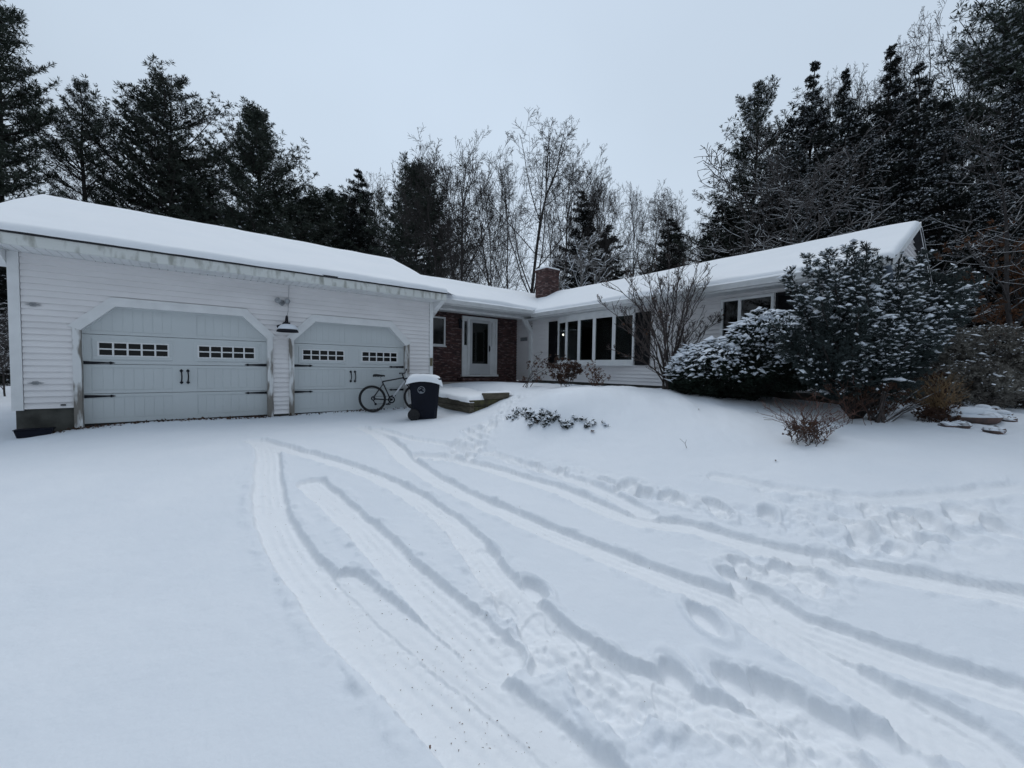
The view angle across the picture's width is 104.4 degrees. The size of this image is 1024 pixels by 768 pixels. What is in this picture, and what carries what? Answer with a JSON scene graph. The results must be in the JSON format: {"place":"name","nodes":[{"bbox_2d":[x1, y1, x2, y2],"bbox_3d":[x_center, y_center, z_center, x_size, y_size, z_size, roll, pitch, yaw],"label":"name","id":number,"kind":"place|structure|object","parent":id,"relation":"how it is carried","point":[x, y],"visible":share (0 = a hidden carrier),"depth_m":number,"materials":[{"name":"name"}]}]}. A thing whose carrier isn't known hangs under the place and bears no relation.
{"place":"outdoors","nodes":[
{"label":"outdoors","id":0,"kind":"place"},
{"bbox_2d":[265,468,644,764],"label":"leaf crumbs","id":1,"kind":"object","parent":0,"point":[461,661],"visible":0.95,"depth_m":1.95,"materials":[{"name":"brown plant"}]},
{"bbox_2d":[0,0,1020,330],"label":"sky","id":2,"kind":"structure","parent":0,"point":[653,82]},
{"bbox_2d":[0,379,1023,767],"bbox_3d":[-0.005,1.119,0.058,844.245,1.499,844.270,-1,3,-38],"label":"snowy ground","id":3,"kind":"structure","parent":0,"point":[740,583],"depth_m":2.60,"materials":[{"name":"white snow"}]},
{"bbox_2d":[0,313,9,366],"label":"tree","id":4,"kind":"object","parent":3,"relation":"on","point":[1,333],"visible":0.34,"depth_m":11.50,"materials":[{"name":"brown plant"}]},
{"bbox_2d":[0,339,9,395],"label":"tree","id":5,"kind":"object","parent":3,"relation":"on","point":[3,375],"visible":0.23,"depth_m":12.43,"materials":[{"name":"brown plant"}]},
{"bbox_2d":[0,302,9,374],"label":"tree","id":6,"kind":"object","parent":3,"relation":"on","point":[3,320],"visible":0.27,"depth_m":13.65,"materials":[{"name":"brown plant"}]},
{"bbox_2d":[0,267,9,383],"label":"hemlock tree","id":7,"kind":"object","parent":3,"relation":"on","point":[3,272],"visible":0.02,"depth_m":18.76,"materials":[{"name":"green plant"}]},
{"bbox_2d":[0,266,10,385],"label":"hemlock tree","id":8,"kind":"object","parent":3,"relation":"on","point":[3,293],"visible":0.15,"depth_m":17.23,"materials":[{"name":"green plant"}]},
{"bbox_2d":[12,427,55,437],"bbox_3d":[-7.794,0.796,6.482,0.432,0.134,0.182,-1,3,-38],"label":"plastic tub","id":9,"kind":"object","parent":3,"relation":"on","point":[26,433],"visible":0.88,"depth_m":6.42,"materials":[{"name":"plastic"}]},
{"bbox_2d":[0,0,112,310],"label":"pine tree","id":10,"kind":"object","parent":3,"relation":"on","point":[11,158],"visible":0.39,"depth_m":23.61,"materials":[{"name":"green plant"}]},
{"bbox_2d":[16,75,140,207],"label":"pine tree","id":11,"kind":"object","parent":3,"relation":"on","point":[63,154],"visible":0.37,"depth_m":25.98,"materials":[{"name":"green plant"}]},
{"bbox_2d":[60,152,155,214],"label":"bare tree","id":12,"kind":"object","parent":3,"relation":"on","point":[106,191],"visible":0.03,"depth_m":28.86,"materials":[{"name":"grey plant"}]},
{"bbox_2d":[55,52,266,229],"bbox_3d":[-25.768,-12.233,31.021,13.145,23.470,13.759,0,2,-17],"label":"pine tree","id":13,"kind":"object","parent":3,"relation":"on","point":[171,165],"visible":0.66,"depth_m":28.12,"materials":[{"name":"green plant"}]},
{"bbox_2d":[166,200,233,227],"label":"bare tree","id":14,"kind":"object","parent":3,"relation":"on","point":[201,216],"visible":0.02,"depth_m":31.34,"materials":[{"name":"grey plant"}]},
{"bbox_2d":[53,407,404,432],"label":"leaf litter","id":15,"kind":"object","parent":3,"relation":"on","point":[136,422],"visible":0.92,"depth_m":7.71,"materials":[{"name":"brown plant"}]},
{"bbox_2d":[146,97,348,247],"bbox_3d":[-19.108,-10.907,30.603,10.644,20.998,12.458,1,2,5],"label":"pine tree","id":16,"kind":"object","parent":3,"relation":"on","point":[258,151],"visible":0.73,"depth_m":29.18,"materials":[{"name":"green plant"}]},
{"bbox_2d":[234,191,345,245],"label":"pine tree","id":17,"kind":"object","parent":3,"relation":"on","point":[308,203],"visible":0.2,"depth_m":36.63,"materials":[{"name":"green plant"}]},
{"bbox_2d":[244,183,399,253],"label":"pine tree","id":18,"kind":"object","parent":3,"relation":"on","point":[332,199],"visible":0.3,"depth_m":39.31,"materials":[{"name":"green plant"}]},
{"bbox_2d":[324,168,389,255],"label":"hemlock tree","id":19,"kind":"object","parent":3,"relation":"on","point":[351,227],"visible":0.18,"depth_m":35.79,"materials":[{"name":"green plant"}]},
{"bbox_2d":[336,167,396,255],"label":"bare tree","id":20,"kind":"object","parent":3,"relation":"on","point":[377,187],"visible":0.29,"depth_m":37.52,"materials":[{"name":"grey plant"}]},
{"bbox_2d":[352,181,400,254],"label":"bare tree","id":21,"kind":"object","parent":3,"relation":"on","point":[377,222],"visible":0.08,"depth_m":43.72,"materials":[{"name":"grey plant"}]},
{"bbox_2d":[358,369,411,411],"bbox_3d":[-2.998,0.175,10.113,1.790,1.038,0.629,-1,-9,-36],"label":"bicycle","id":22,"kind":"object","parent":3,"relation":"on","point":[373,398],"visible":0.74,"depth_m":9.90,"materials":[{"name":"black paint"}]},
{"bbox_2d":[365,150,451,275],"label":"bare tree","id":23,"kind":"object","parent":3,"relation":"on","point":[392,209],"visible":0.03,"depth_m":35.96,"materials":[{"name":"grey plant"}]},
{"bbox_2d":[345,151,484,277],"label":"pine tree","id":24,"kind":"object","parent":3,"relation":"on","point":[398,247],"visible":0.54,"depth_m":31.64,"materials":[{"name":"green plant"}]},
{"bbox_2d":[405,374,442,420],"bbox_3d":[-2.043,0.293,9.223,0.850,1.064,0.734,0,2,-10],"label":"wheeled bin","id":25,"kind":"object","parent":3,"relation":"on","point":[424,391],"visible":1,"depth_m":8.96,"materials":[{"name":"blue plastic"}]},
{"bbox_2d":[379,139,505,281],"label":"bare tree","id":26,"kind":"object","parent":3,"relation":"on","point":[422,219],"visible":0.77,"depth_m":27.15,"materials":[{"name":"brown plant"}]},
{"bbox_2d":[420,160,486,283],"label":"bare tree","id":27,"kind":"object","parent":3,"relation":"on","point":[440,204],"visible":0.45,"depth_m":30.95,"materials":[{"name":"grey plant"}]},
{"bbox_2d":[407,122,514,285],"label":"bare tree","id":28,"kind":"object","parent":3,"relation":"on","point":[465,212],"visible":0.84,"depth_m":26.31,"materials":[{"name":"brown plant"}]},
{"bbox_2d":[0,194,932,431],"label":"house","id":29,"kind":"structure","parent":3,"relation":"on","point":[116,315],"depth_m":8.54,"materials":[{"name":"white plastic"}]},
{"bbox_2d":[82,307,266,427],"bbox_3d":[-6.444,-0.213,7.820,2.860,2.436,0.122,-1,3,-38],"label":"garage door","id":30,"kind":"structure","parent":29,"relation":"in","point":[168,368],"depth_m":7.69,"materials":[{"name":"grey metal"}]},
{"bbox_2d":[294,322,403,413],"bbox_3d":[-3.918,-0.254,9.777,2.710,2.436,0.122,-1,3,-38],"label":"garage door","id":31,"kind":"structure","parent":29,"relation":"in","point":[329,368],"depth_m":9.65,"materials":[{"name":"grey metal"}]},
{"bbox_2d":[433,316,446,346],"bbox_3d":[-2.565,-1.813,13.753,0.620,1.040,0.120,-1,3,-38],"label":"window","id":32,"kind":"structure","parent":29,"relation":"in","point":[444,318],"depth_m":13.87,"materials":[{"name":"white plastic"}]},
{"bbox_2d":[472,323,487,363],"bbox_3d":[-1.294,-1.371,14.938,0.870,2.000,0.040,-1,3,-38],"label":"window","id":33,"kind":"structure","parent":29,"relation":"in","point":[480,331],"depth_m":14.97,"materials":[{"name":"grey glass"}]},
{"bbox_2d":[470,319,490,373],"bbox_3d":[-1.169,-1.363,14.773,0.885,2.000,0.095,-1,3,-38],"label":"storm door","id":34,"kind":"structure","parent":29,"relation":"in","point":[474,368],"depth_m":14.79,"materials":[{"name":"white metal"}]},
{"bbox_2d":[557,307,635,365],"bbox_3d":[2.537,-1.437,12.733,0.315,1.690,3.170,-1,3,-38],"label":"bow window","id":35,"kind":"structure","parent":29,"relation":"in","point":[594,315],"depth_m":12.45,"materials":[{"name":"white glass"}]},
{"bbox_2d":[720,293,774,335],"bbox_3d":[5.402,-1.258,9.182,0.120,1.510,1.200,-1,3,-38],"label":"window","id":36,"kind":"structure","parent":29,"relation":"in","point":[740,300],"depth_m":9.26,"materials":[{"name":"white plastic"}]},
{"bbox_2d":[439,203,499,283],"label":"bare tree","id":37,"kind":"object","parent":3,"relation":"on","point":[467,259],"visible":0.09,"depth_m":59.34,"materials":[{"name":"grey plant"}]},
{"bbox_2d":[438,385,511,412],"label":"retaining wall","id":38,"kind":"structure","parent":3,"relation":"on","point":[463,399],"depth_m":9.94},
{"bbox_2d":[458,178,524,286],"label":"bare tree","id":39,"kind":"object","parent":3,"relation":"on","point":[492,227],"visible":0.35,"depth_m":33.26,"materials":[{"name":"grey plant"}]},
{"bbox_2d":[450,172,541,289],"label":"bare tree","id":40,"kind":"object","parent":3,"relation":"on","point":[468,232],"visible":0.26,"depth_m":50.85,"materials":[{"name":"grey plant"}]},
{"bbox_2d":[468,155,530,289],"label":"bare tree","id":41,"kind":"object","parent":3,"relation":"on","point":[508,227],"visible":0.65,"depth_m":29.01,"materials":[{"name":"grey plant"}]},
{"bbox_2d":[438,106,594,292],"bbox_3d":[0.201,-8.389,25.274,9.772,17.394,8.976,1,2,-3],"label":"bare tree","id":42,"kind":"object","parent":3,"relation":"on","point":[543,211],"visible":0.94,"depth_m":24.75,"materials":[{"name":"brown plant"}]},
{"bbox_2d":[521,352,565,387],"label":"weeping shrub","id":43,"kind":"object","parent":3,"relation":"on","point":[534,371],"visible":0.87,"depth_m":11.25,"materials":[{"name":"brown plant"}]},
{"bbox_2d":[524,188,574,286],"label":"bare tree","id":44,"kind":"object","parent":3,"relation":"on","point":[551,239],"visible":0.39,"depth_m":33.36,"materials":[{"name":"grey plant"}]},
{"bbox_2d":[506,406,610,429],"bbox_3d":[0.621,0.601,7.043,2.207,0.389,0.748,3,3,40],"label":"juniper shrub","id":45,"kind":"object","parent":3,"relation":"on","point":[535,417],"visible":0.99,"depth_m":6.94,"materials":[{"name":"green plant"}]},
{"bbox_2d":[545,355,582,385],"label":"dead shrub","id":46,"kind":"object","parent":3,"relation":"on","point":[561,376],"visible":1,"depth_m":10.56,"materials":[{"name":"brown plant"}]},
{"bbox_2d":[527,139,607,290],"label":"bare tree","id":47,"kind":"object","parent":3,"relation":"on","point":[566,206],"visible":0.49,"depth_m":29.34,"materials":[{"name":"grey plant"}]},
{"bbox_2d":[552,191,607,331],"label":"hemlock tree","id":48,"kind":"object","parent":3,"relation":"on","point":[582,217],"visible":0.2,"depth_m":30.11,"materials":[{"name":"green plant"}]},
{"bbox_2d":[550,227,628,330],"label":"birch tree","id":49,"kind":"object","parent":3,"relation":"on","point":[574,261],"visible":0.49,"depth_m":20.84,"materials":[{"name":"brown plant"}]},
{"bbox_2d":[584,359,610,385],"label":"dead stalks","id":50,"kind":"object","parent":3,"relation":"on","point":[594,377],"visible":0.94,"depth_m":10.19,"materials":[{"name":"brown plant"}]},
{"bbox_2d":[571,165,629,283],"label":"bare tree","id":51,"kind":"object","parent":3,"relation":"on","point":[601,225],"visible":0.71,"depth_m":28.88,"materials":[{"name":"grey plant"}]},
{"bbox_2d":[560,160,652,283],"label":"bare tree","id":52,"kind":"object","parent":3,"relation":"on","point":[605,174],"visible":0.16,"depth_m":62.25,"materials":[{"name":"grey plant"}]},
{"bbox_2d":[567,173,651,281],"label":"tree","id":53,"kind":"object","parent":3,"relation":"on","point":[617,258],"visible":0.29,"depth_m":30.89,"materials":[{"name":"grey plant"}]},
{"bbox_2d":[587,225,631,283],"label":"hemlock tree","id":54,"kind":"object","parent":3,"relation":"on","point":[618,269],"visible":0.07,"depth_m":32.14,"materials":[{"name":"green plant"}]},
{"bbox_2d":[608,181,655,276],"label":"bare tree","id":55,"kind":"object","parent":3,"relation":"on","point":[632,204],"visible":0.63,"depth_m":33.28,"materials":[{"name":"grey plant"}]},
{"bbox_2d":[619,178,696,275],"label":"bare tree","id":56,"kind":"object","parent":3,"relation":"on","point":[657,227],"visible":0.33,"depth_m":31.51,"materials":[{"name":"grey plant"}]},
{"bbox_2d":[597,248,725,389],"bbox_3d":[3.594,-1.576,9.248,3.160,3.484,1.470,1,2,-5],"label":"bare shrub","id":57,"kind":"object","parent":3,"relation":"on","point":[666,359],"visible":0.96,"depth_m":9.22,"materials":[{"name":"brown plant"}]},
{"bbox_2d":[637,218,687,274],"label":"hemlock tree","id":58,"kind":"object","parent":3,"relation":"on","point":[660,264],"visible":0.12,"depth_m":28.25,"materials":[{"name":"green plant"}]},
{"bbox_2d":[604,188,721,280],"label":"bare tree","id":59,"kind":"object","parent":3,"relation":"on","point":[667,240],"visible":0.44,"depth_m":27.55,"materials":[{"name":"plant"}]},
{"bbox_2d":[633,190,708,266],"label":"bare tree","id":60,"kind":"object","parent":3,"relation":"on","point":[683,215],"visible":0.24,"depth_m":34.30,"materials":[{"name":"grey plant"}]},
{"bbox_2d":[652,193,714,264],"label":"bare tree","id":61,"kind":"object","parent":3,"relation":"on","point":[679,222],"visible":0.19,"depth_m":46.35,"materials":[{"name":"grey plant"}]},
{"bbox_2d":[696,201,743,263],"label":"hemlock tree","id":62,"kind":"object","parent":3,"relation":"on","point":[711,226],"visible":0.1,"depth_m":25.33,"materials":[{"name":"green plant"}]},
{"bbox_2d":[648,74,812,272],"bbox_3d":[15.095,-9.106,24.357,14.119,18.824,10.168,1,2,5],"label":"pine tree","id":63,"kind":"object","parent":3,"relation":"on","point":[757,101],"visible":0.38,"depth_m":24.04,"materials":[{"name":"green plant"}]},
{"bbox_2d":[664,306,813,400],"bbox_3d":[4.688,-0.581,8.251,2.873,1.951,2.154,1,2,17],"label":"yew shrub","id":64,"kind":"object","parent":3,"relation":"on","point":[745,359],"visible":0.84,"depth_m":7.72,"materials":[{"name":"green plant"}]},
{"bbox_2d":[718,191,786,258],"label":"hemlock tree","id":65,"kind":"object","parent":3,"relation":"on","point":[761,238],"visible":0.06,"depth_m":21.43,"materials":[{"name":"green plant"}]},
{"bbox_2d":[681,122,840,262],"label":"bare tree","id":66,"kind":"object","parent":3,"relation":"on","point":[757,211],"visible":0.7,"depth_m":16.12,"materials":[{"name":"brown plant"}]},
{"bbox_2d":[749,117,816,250],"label":"hemlock tree","id":67,"kind":"object","parent":3,"relation":"on","point":[796,151],"visible":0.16,"depth_m":20.30,"materials":[{"name":"green plant"}]},
{"bbox_2d":[742,60,839,239],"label":"hemlock tree","id":68,"kind":"object","parent":3,"relation":"on","point":[810,118],"visible":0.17,"depth_m":22.06,"materials":[{"name":"green plant"}]},
{"bbox_2d":[756,391,862,443],"bbox_3d":[4.194,0.431,5.508,2.053,0.712,1.024,1,2,0],"label":"twiggy shrub","id":69,"kind":"object","parent":3,"relation":"on","point":[802,415],"visible":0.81,"depth_m":5.42,"materials":[{"name":"beige plant"}]},
{"bbox_2d":[775,152,846,243],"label":"hemlock tree","id":70,"kind":"object","parent":3,"relation":"on","point":[823,233],"visible":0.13,"depth_m":16.55,"materials":[{"name":"green plant"}]},
{"bbox_2d":[782,413,842,446],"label":"seed head clump","id":71,"kind":"object","parent":3,"relation":"on","point":[808,429],"visible":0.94,"depth_m":5.34,"materials":[{"name":"brown plant"}]},
{"bbox_2d":[732,107,910,255],"bbox_3d":[8.845,-3.926,13.207,5.915,9.259,6.059,3,3,39],"label":"bare tree","id":72,"kind":"object","parent":3,"relation":"on","point":[808,200],"visible":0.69,"depth_m":12.61,"materials":[{"name":"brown plant"}]},
{"bbox_2d":[773,68,885,247],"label":"hemlock tree","id":73,"kind":"object","parent":3,"relation":"on","point":[843,103],"visible":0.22,"depth_m":19.32,"materials":[{"name":"green plant"}]},
{"bbox_2d":[805,64,875,156],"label":"bare tree","id":74,"kind":"object","parent":3,"relation":"on","point":[829,93],"visible":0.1,"depth_m":24.60,"materials":[{"name":"grey plant"}]},
{"bbox_2d":[811,374,901,424],"bbox_3d":[5.404,0.238,6.249,1.446,0.820,0.382,0,2,-12],"label":"dead plant","id":75,"kind":"object","parent":3,"relation":"on","point":[848,398],"visible":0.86,"depth_m":6.20,"materials":[{"name":"brown plant"}]},
{"bbox_2d":[807,63,934,195],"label":"bare tree","id":76,"kind":"object","parent":3,"relation":"on","point":[859,94],"visible":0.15,"depth_m":20.96,"materials":[{"name":"grey plant"}]},
{"bbox_2d":[810,123,932,391],"bbox_3d":[13.470,-4.257,15.215,6.811,11.418,7.698,0,2,-25],"label":"hemlock tree","id":77,"kind":"object","parent":3,"relation":"on","point":[862,147],"visible":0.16,"depth_m":14.89,"materials":[{"name":"green plant"}]},
{"bbox_2d":[761,238,991,418],"bbox_3d":[6.147,-0.900,6.581,3.990,3.101,1.283,0,2,-10],"label":"spruce shrub","id":78,"kind":"object","parent":3,"relation":"on","point":[864,330],"visible":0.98,"depth_m":6.39,"materials":[{"name":"green plant"}]},
{"bbox_2d":[819,43,942,235],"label":"hemlock tree","id":79,"kind":"object","parent":3,"relation":"on","point":[895,87],"visible":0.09,"depth_m":18.22,"materials":[{"name":"green plant"}]},
{"bbox_2d":[848,366,949,422],"bbox_3d":[6.442,0.145,6.634,2.258,1.004,0.823,0,2,-26],"label":"leafy shrub","id":80,"kind":"object","parent":3,"relation":"on","point":[889,411],"visible":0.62,"depth_m":6.36,"materials":[{"name":"brown plant"}]},
{"bbox_2d":[870,62,974,265],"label":"hemlock tree","id":81,"kind":"object","parent":3,"relation":"on","point":[907,174],"visible":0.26,"depth_m":16.44,"materials":[{"name":"green plant"}]},
{"bbox_2d":[828,0,1023,225],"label":"bare tree","id":82,"kind":"object","parent":3,"relation":"on","point":[919,59],"visible":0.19,"depth_m":17.49,"materials":[{"name":"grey plant"}]},
{"bbox_2d":[911,401,961,422],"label":"dead perennials","id":83,"kind":"object","parent":3,"relation":"on","point":[934,412],"visible":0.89,"depth_m":6.32,"materials":[{"name":"brown plant"}]},
{"bbox_2d":[856,30,1018,202],"bbox_3d":[19.423,-8.304,20.414,6.847,18.178,8.238,0,2,-17],"label":"bare tree","id":84,"kind":"object","parent":3,"relation":"on","point":[874,89],"visible":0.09,"depth_m":19.85,"materials":[{"name":"grey plant"}]},
{"bbox_2d":[908,370,972,415],"bbox_3d":[7.166,0.147,6.732,1.705,0.912,0.751,1,2,1],"label":"grass clump","id":85,"kind":"object","parent":3,"relation":"on","point":[941,402],"visible":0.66,"depth_m":6.61,"materials":[{"name":"brown plant"}]},
{"bbox_2d":[938,421,956,427],"bbox_3d":[6.587,0.639,6.001,0.200,0.152,0.198,1,2,0],"label":"rock","id":86,"kind":"object","parent":3,"relation":"on","point":[946,424],"visible":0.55,"depth_m":5.95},
{"bbox_2d":[881,0,1023,282],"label":"pine tree","id":87,"kind":"object","parent":3,"relation":"on","point":[995,56],"visible":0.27,"depth_m":16.78,"materials":[{"name":"green plant"}]},
{"bbox_2d":[895,99,1016,348],"bbox_3d":[15.508,-4.305,14.322,7.435,11.677,6.578,1,2,2],"label":"hemlock tree","id":88,"kind":"object","parent":3,"relation":"on","point":[929,162],"visible":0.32,"depth_m":13.97,"materials":[{"name":"green plant"}]},
{"bbox_2d":[952,420,973,428],"bbox_3d":[6.750,0.634,5.967,0.284,0.192,0.232,0,2,-14],"label":"rock","id":89,"kind":"object","parent":3,"relation":"on","point":[963,424],"visible":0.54,"depth_m":5.89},
{"bbox_2d":[908,322,1023,408],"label":"grey shrub","id":90,"kind":"object","parent":3,"relation":"on","point":[997,373],"visible":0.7,"depth_m":8.23,"materials":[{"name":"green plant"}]},
{"bbox_2d":[958,402,974,406],"bbox_3d":[9.062,0.456,7.889,0.315,0.220,0.243,0,2,-14],"label":"rock","id":91,"kind":"object","parent":3,"relation":"on","point":[968,405],"visible":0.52,"depth_m":7.82,"materials":[{"name":"white"}]},
{"bbox_2d":[914,0,1020,210],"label":"bare tree","id":92,"kind":"object","parent":3,"relation":"on","point":[948,67],"visible":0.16,"depth_m":19.47,"materials":[{"name":"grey plant"}]},
{"bbox_2d":[917,112,1023,385],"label":"bare tree","id":93,"kind":"object","parent":3,"relation":"on","point":[1005,286],"visible":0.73,"depth_m":10.49,"materials":[{"name":"brown plant"}]},
{"bbox_2d":[921,81,1023,399],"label":"hemlock tree","id":94,"kind":"object","parent":3,"relation":"on","point":[1017,117],"visible":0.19,"depth_m":13.54,"materials":[{"name":"green plant"}]},
{"bbox_2d":[945,406,1003,424],"bbox_3d":[7.434,0.547,6.393,0.961,0.371,0.445,1,2,-2],"label":"rock","id":95,"kind":"object","parent":3,"relation":"on","point":[979,415],"visible":0.76,"depth_m":6.25,"materials":[{"name":"white"}]},
{"bbox_2d":[930,219,1023,345],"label":"beech tree","id":96,"kind":"object","parent":3,"relation":"on","point":[999,315],"visible":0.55,"depth_m":11.03,"materials":[{"name":"brown plant"}]},
{"bbox_2d":[935,165,1023,385],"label":"hemlock tree","id":97,"kind":"object","parent":3,"relation":"on","point":[983,201],"visible":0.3,"depth_m":12.30,"materials":[{"name":"green plant"}]},
{"bbox_2d":[974,404,994,409],"bbox_3d":[8.713,0.488,7.347,0.274,0.232,0.280,0,3,-28],"label":"rock","id":98,"kind":"object","parent":3,"relation":"on","point":[984,406],"visible":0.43,"depth_m":7.28,"materials":[{"name":"white"}]},
{"bbox_2d":[981,425,1006,433],"bbox_3d":[6.833,0.673,5.619,0.236,0.178,0.210,1,2,12],"label":"rock","id":99,"kind":"object","parent":3,"relation":"on","point":[993,429],"visible":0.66,"depth_m":5.57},
{"bbox_2d":[986,210,1023,357],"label":"hemlock tree","id":100,"kind":"object","parent":3,"relation":"on","point":[1020,213],"visible":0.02,"depth_m":12.68,"materials":[{"name":"green plant"}]},
{"bbox_2d":[996,410,1015,417],"bbox_3d":[8.152,0.551,6.614,0.295,0.254,0.316,2,3,30],"label":"rock","id":101,"kind":"object","parent":3,"relation":"on","point":[1003,413],"visible":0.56,"depth_m":6.53,"materials":[{"name":"white"}]},
{"bbox_2d":[1002,416,1017,421],"bbox_3d":[7.994,0.595,6.378,0.188,0.162,0.193,2,3,29],"label":"rock","id":102,"kind":"object","parent":3,"relation":"on","point":[1008,419],"visible":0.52,"depth_m":6.33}
]}

